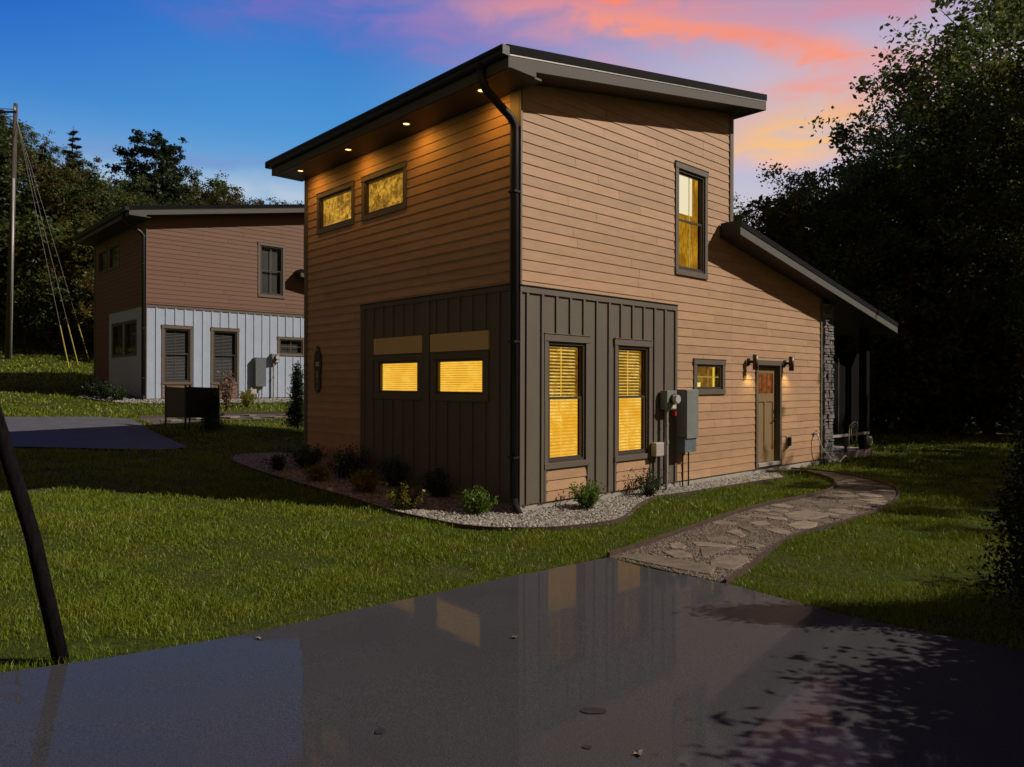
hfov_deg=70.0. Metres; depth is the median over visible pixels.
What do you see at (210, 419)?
conical shrub
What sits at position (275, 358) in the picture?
electric meter
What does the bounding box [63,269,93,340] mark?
woodland bush
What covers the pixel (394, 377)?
window
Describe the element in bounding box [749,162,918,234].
broadleaf tree
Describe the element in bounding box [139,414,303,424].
path
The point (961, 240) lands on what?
broadleaf tree
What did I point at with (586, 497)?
shrub
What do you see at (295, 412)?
arborvitae
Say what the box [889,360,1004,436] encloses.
woodland bush
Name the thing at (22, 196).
broadleaf tree
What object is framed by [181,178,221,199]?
broadleaf tree
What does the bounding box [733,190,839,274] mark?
broadleaf tree
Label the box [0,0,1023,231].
sky
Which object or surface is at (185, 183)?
broadleaf tree
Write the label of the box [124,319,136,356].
window
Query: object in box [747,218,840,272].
broadleaf tree
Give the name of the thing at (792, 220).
woodland bush
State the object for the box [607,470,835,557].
landscape edging
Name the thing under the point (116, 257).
window
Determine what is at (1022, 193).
broadleaf tree
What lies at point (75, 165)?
conifer tree
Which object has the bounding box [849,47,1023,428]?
broadleaf tree
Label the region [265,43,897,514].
house
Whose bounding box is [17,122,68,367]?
guy wire
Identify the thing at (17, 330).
woodland bush
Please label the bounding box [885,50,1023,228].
broadleaf tree
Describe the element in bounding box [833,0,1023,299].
broadleaf tree
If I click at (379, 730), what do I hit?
oil stain
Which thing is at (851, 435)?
garden hose
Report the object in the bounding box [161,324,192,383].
window
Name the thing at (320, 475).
shrub
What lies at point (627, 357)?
window
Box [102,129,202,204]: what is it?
pine tree
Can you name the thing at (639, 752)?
fallen leaf
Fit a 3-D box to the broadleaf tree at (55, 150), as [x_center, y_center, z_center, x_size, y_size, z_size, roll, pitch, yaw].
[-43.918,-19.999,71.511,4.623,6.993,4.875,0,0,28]
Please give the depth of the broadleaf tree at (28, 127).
71.86 m
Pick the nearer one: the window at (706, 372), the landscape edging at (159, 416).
the window at (706, 372)
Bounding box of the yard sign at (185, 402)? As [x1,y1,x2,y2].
[165,385,219,430]
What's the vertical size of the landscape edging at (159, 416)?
0.216 m
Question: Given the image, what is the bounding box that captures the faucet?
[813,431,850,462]
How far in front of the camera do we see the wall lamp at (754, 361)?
15.15 m
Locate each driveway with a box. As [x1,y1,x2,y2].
[0,557,1023,766]
[5,417,186,449]
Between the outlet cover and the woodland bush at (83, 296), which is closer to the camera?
the outlet cover
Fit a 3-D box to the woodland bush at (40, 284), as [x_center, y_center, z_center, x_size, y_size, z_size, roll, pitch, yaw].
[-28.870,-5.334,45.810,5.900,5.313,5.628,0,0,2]
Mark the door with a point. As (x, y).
(766, 389)
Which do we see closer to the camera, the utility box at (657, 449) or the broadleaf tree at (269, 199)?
the utility box at (657, 449)
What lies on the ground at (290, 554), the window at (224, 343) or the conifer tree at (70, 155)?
the conifer tree at (70, 155)
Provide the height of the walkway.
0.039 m
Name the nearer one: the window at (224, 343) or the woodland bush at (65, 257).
the window at (224, 343)
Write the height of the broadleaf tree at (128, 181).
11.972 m
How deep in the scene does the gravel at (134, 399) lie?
25.09 m
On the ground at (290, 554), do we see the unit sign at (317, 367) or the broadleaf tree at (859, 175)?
the broadleaf tree at (859, 175)
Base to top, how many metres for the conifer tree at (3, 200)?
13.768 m
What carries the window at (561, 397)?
in the house at (535, 279)
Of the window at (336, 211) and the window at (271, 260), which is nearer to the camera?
the window at (336, 211)
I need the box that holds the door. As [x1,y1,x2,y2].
[758,367,776,462]
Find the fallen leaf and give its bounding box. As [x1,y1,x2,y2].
[633,749,642,754]
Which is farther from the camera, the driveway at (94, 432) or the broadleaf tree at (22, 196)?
the broadleaf tree at (22, 196)
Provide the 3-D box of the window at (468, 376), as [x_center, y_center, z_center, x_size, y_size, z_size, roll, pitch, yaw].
[-0.840,-0.115,11.823,0.122,0.804,1.508,0,0,-43]
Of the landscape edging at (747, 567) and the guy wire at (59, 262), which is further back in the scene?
the guy wire at (59, 262)
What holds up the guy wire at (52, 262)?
attached to the utility pole at (9, 314)
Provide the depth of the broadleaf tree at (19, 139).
63.62 m
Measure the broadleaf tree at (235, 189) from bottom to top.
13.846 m
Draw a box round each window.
[97,247,107,274]
[108,241,119,270]
[111,322,122,357]
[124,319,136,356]
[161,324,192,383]
[211,327,239,384]
[258,241,285,298]
[277,336,303,355]
[316,180,354,234]
[360,160,407,221]
[373,353,421,399]
[429,350,489,401]
[544,333,590,469]
[614,338,653,461]
[675,160,708,279]
[693,358,725,394]
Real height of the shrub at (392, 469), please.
0.643 m
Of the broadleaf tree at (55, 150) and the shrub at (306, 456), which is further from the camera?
the broadleaf tree at (55, 150)
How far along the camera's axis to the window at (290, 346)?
28.72 m
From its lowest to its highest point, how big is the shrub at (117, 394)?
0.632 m
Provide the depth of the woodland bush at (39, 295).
41.44 m
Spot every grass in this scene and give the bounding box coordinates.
[216,371,235,409]
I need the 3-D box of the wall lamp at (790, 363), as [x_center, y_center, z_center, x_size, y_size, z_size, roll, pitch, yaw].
[6.193,-0.441,16.331,0.110,0.320,0.213,0,0,-43]
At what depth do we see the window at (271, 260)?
28.23 m
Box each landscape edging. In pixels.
[138,412,303,418]
[231,451,784,531]
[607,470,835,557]
[723,467,899,583]
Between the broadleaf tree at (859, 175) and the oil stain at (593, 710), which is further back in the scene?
the broadleaf tree at (859, 175)
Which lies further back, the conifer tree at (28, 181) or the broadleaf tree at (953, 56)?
the conifer tree at (28, 181)
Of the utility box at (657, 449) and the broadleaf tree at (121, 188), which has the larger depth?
the broadleaf tree at (121, 188)
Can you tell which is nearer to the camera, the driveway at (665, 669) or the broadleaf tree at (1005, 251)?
the driveway at (665, 669)
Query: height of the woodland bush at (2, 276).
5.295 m
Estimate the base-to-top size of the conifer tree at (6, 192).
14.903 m
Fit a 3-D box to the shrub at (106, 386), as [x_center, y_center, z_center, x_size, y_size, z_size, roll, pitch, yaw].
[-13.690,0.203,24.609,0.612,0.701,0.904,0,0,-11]
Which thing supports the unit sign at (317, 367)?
attached to the house at (535, 279)
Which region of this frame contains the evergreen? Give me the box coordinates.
[962,370,1023,614]
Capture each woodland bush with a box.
[0,206,83,335]
[0,211,55,328]
[0,223,36,315]
[0,245,40,305]
[0,259,28,320]
[0,278,66,342]
[1,205,97,348]
[3,266,93,350]
[4,259,93,331]
[27,220,93,273]
[27,236,93,276]
[36,262,93,342]
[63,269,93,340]
[73,246,93,321]
[733,194,940,343]
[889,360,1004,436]
[917,368,1001,434]
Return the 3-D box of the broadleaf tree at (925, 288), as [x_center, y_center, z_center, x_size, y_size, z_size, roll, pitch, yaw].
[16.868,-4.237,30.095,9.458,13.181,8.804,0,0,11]
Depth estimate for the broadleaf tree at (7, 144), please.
46.98 m
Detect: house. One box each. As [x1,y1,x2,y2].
[71,204,303,400]
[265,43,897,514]
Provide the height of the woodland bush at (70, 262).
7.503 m
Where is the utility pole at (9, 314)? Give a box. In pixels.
[0,103,17,358]
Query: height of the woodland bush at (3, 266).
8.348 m
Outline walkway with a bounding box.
[614,470,894,581]
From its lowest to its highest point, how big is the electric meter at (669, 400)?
1.800 m
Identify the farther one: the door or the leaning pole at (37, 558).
the door
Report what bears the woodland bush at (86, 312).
on the ground at (290, 554)
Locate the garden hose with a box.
[848,421,857,457]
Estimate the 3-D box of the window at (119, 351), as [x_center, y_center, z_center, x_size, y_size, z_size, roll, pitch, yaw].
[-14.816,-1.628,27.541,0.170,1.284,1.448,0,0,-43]
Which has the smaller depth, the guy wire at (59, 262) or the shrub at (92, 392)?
the shrub at (92, 392)
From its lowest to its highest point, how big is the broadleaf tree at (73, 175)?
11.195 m
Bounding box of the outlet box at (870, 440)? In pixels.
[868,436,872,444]
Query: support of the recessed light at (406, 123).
attached to the house at (535, 279)
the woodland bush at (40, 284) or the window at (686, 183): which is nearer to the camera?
the window at (686, 183)
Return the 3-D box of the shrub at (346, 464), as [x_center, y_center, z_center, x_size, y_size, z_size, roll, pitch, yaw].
[-3.004,1.446,13.529,0.933,0.707,0.944,0,0,39]
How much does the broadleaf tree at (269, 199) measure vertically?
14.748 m
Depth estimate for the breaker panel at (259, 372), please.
27.60 m
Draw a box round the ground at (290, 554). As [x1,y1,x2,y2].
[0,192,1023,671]
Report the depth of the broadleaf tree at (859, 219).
27.73 m
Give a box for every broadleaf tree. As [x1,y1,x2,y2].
[0,110,26,197]
[0,114,57,207]
[0,117,29,246]
[0,141,126,255]
[1,137,65,206]
[7,121,55,177]
[45,145,90,170]
[48,170,153,265]
[52,156,101,210]
[85,173,150,216]
[88,179,122,211]
[106,176,136,191]
[135,158,233,204]
[137,194,178,204]
[139,169,206,204]
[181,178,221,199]
[181,187,243,204]
[189,184,264,204]
[237,200,302,204]
[255,197,275,202]
[733,166,916,351]
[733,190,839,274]
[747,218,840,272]
[748,143,954,367]
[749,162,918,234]
[765,186,932,339]
[795,130,961,422]
[799,106,1015,426]
[817,126,1022,434]
[824,108,1023,429]
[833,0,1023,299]
[837,51,1023,436]
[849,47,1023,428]
[875,0,1023,136]
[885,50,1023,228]
[887,0,1023,294]
[930,155,1023,365]
[973,141,1023,269]
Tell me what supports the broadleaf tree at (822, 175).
on the ground at (290, 554)
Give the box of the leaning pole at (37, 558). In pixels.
[0,404,69,664]
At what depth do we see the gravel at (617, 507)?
11.40 m
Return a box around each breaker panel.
[253,357,265,398]
[672,389,698,486]
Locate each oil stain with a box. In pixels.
[375,728,384,733]
[580,707,605,712]
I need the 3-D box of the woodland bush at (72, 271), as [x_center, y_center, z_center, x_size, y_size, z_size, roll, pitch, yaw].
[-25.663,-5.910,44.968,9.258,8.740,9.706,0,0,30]
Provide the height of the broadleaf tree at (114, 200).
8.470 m
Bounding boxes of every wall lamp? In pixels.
[747,354,757,369]
[783,356,793,370]
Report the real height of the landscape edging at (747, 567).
0.106 m
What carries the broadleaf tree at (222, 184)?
on the ground at (290, 554)
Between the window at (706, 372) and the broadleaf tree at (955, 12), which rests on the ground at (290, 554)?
the broadleaf tree at (955, 12)
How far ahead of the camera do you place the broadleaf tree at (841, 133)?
32.49 m
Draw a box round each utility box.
[250,387,256,393]
[651,442,663,490]
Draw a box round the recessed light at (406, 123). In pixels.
[401,122,410,125]
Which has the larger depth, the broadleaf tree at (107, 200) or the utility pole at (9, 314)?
the broadleaf tree at (107, 200)
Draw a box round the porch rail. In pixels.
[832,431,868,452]
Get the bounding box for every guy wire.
[17,121,88,359]
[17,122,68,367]
[18,126,77,363]
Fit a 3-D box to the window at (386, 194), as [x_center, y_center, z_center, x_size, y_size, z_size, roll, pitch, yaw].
[-2.339,-3.509,13.432,0.122,0.844,1.498,0,0,-43]
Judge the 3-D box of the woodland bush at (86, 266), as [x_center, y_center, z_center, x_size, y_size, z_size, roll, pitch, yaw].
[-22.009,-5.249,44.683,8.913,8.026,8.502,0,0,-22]
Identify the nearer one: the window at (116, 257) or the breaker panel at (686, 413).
the breaker panel at (686, 413)
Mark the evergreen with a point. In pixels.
(1016, 503)
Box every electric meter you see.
[271,354,279,398]
[660,391,680,489]
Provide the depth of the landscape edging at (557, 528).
10.45 m
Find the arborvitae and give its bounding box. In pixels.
[281,360,303,430]
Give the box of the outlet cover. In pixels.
[786,436,791,446]
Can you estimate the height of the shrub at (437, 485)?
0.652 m
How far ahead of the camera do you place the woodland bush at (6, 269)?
43.72 m
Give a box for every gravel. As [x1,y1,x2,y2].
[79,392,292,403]
[233,452,782,529]
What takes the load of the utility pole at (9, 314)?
on the ground at (290, 554)
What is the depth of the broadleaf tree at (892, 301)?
26.83 m
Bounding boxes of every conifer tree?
[0,109,45,231]
[0,160,35,257]
[17,149,62,257]
[23,145,65,233]
[49,126,84,227]
[58,157,84,237]
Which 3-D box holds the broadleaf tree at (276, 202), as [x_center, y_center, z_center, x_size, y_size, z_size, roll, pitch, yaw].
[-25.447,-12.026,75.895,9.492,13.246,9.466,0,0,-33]
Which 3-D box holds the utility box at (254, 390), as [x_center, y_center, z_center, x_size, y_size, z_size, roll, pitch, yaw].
[-9.759,0.400,27.552,0.220,0.500,0.124,0,0,-43]
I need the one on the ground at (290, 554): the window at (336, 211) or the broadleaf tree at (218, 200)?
the broadleaf tree at (218, 200)
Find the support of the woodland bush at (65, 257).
on the ground at (290, 554)
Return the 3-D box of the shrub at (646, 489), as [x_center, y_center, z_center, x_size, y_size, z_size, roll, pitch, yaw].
[2.358,1.672,12.491,0.764,0.605,0.718,0,0,3]
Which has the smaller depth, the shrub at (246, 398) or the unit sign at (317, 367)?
the unit sign at (317, 367)
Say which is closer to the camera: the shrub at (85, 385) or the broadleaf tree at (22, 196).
the shrub at (85, 385)
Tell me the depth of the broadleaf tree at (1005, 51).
32.75 m
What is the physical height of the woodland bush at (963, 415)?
3.145 m
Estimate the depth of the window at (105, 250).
29.25 m
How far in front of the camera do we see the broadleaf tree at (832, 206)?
30.04 m
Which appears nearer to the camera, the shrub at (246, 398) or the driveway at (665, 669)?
the driveway at (665, 669)
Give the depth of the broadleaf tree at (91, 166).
60.08 m
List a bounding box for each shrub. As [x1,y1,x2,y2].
[78,376,107,396]
[78,378,96,393]
[94,381,114,398]
[102,383,128,400]
[196,387,228,431]
[238,388,256,406]
[260,454,287,469]
[285,443,329,468]
[300,462,332,481]
[327,443,371,477]
[345,469,385,492]
[372,452,411,486]
[384,481,428,509]
[413,468,451,496]
[457,485,498,514]
[568,479,605,508]
[630,467,674,495]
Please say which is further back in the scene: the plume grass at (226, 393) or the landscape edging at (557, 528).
the plume grass at (226, 393)
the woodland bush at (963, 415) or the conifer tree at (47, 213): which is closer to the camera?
the woodland bush at (963, 415)
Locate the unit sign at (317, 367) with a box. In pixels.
[314,346,321,392]
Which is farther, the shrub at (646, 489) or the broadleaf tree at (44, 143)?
the broadleaf tree at (44, 143)

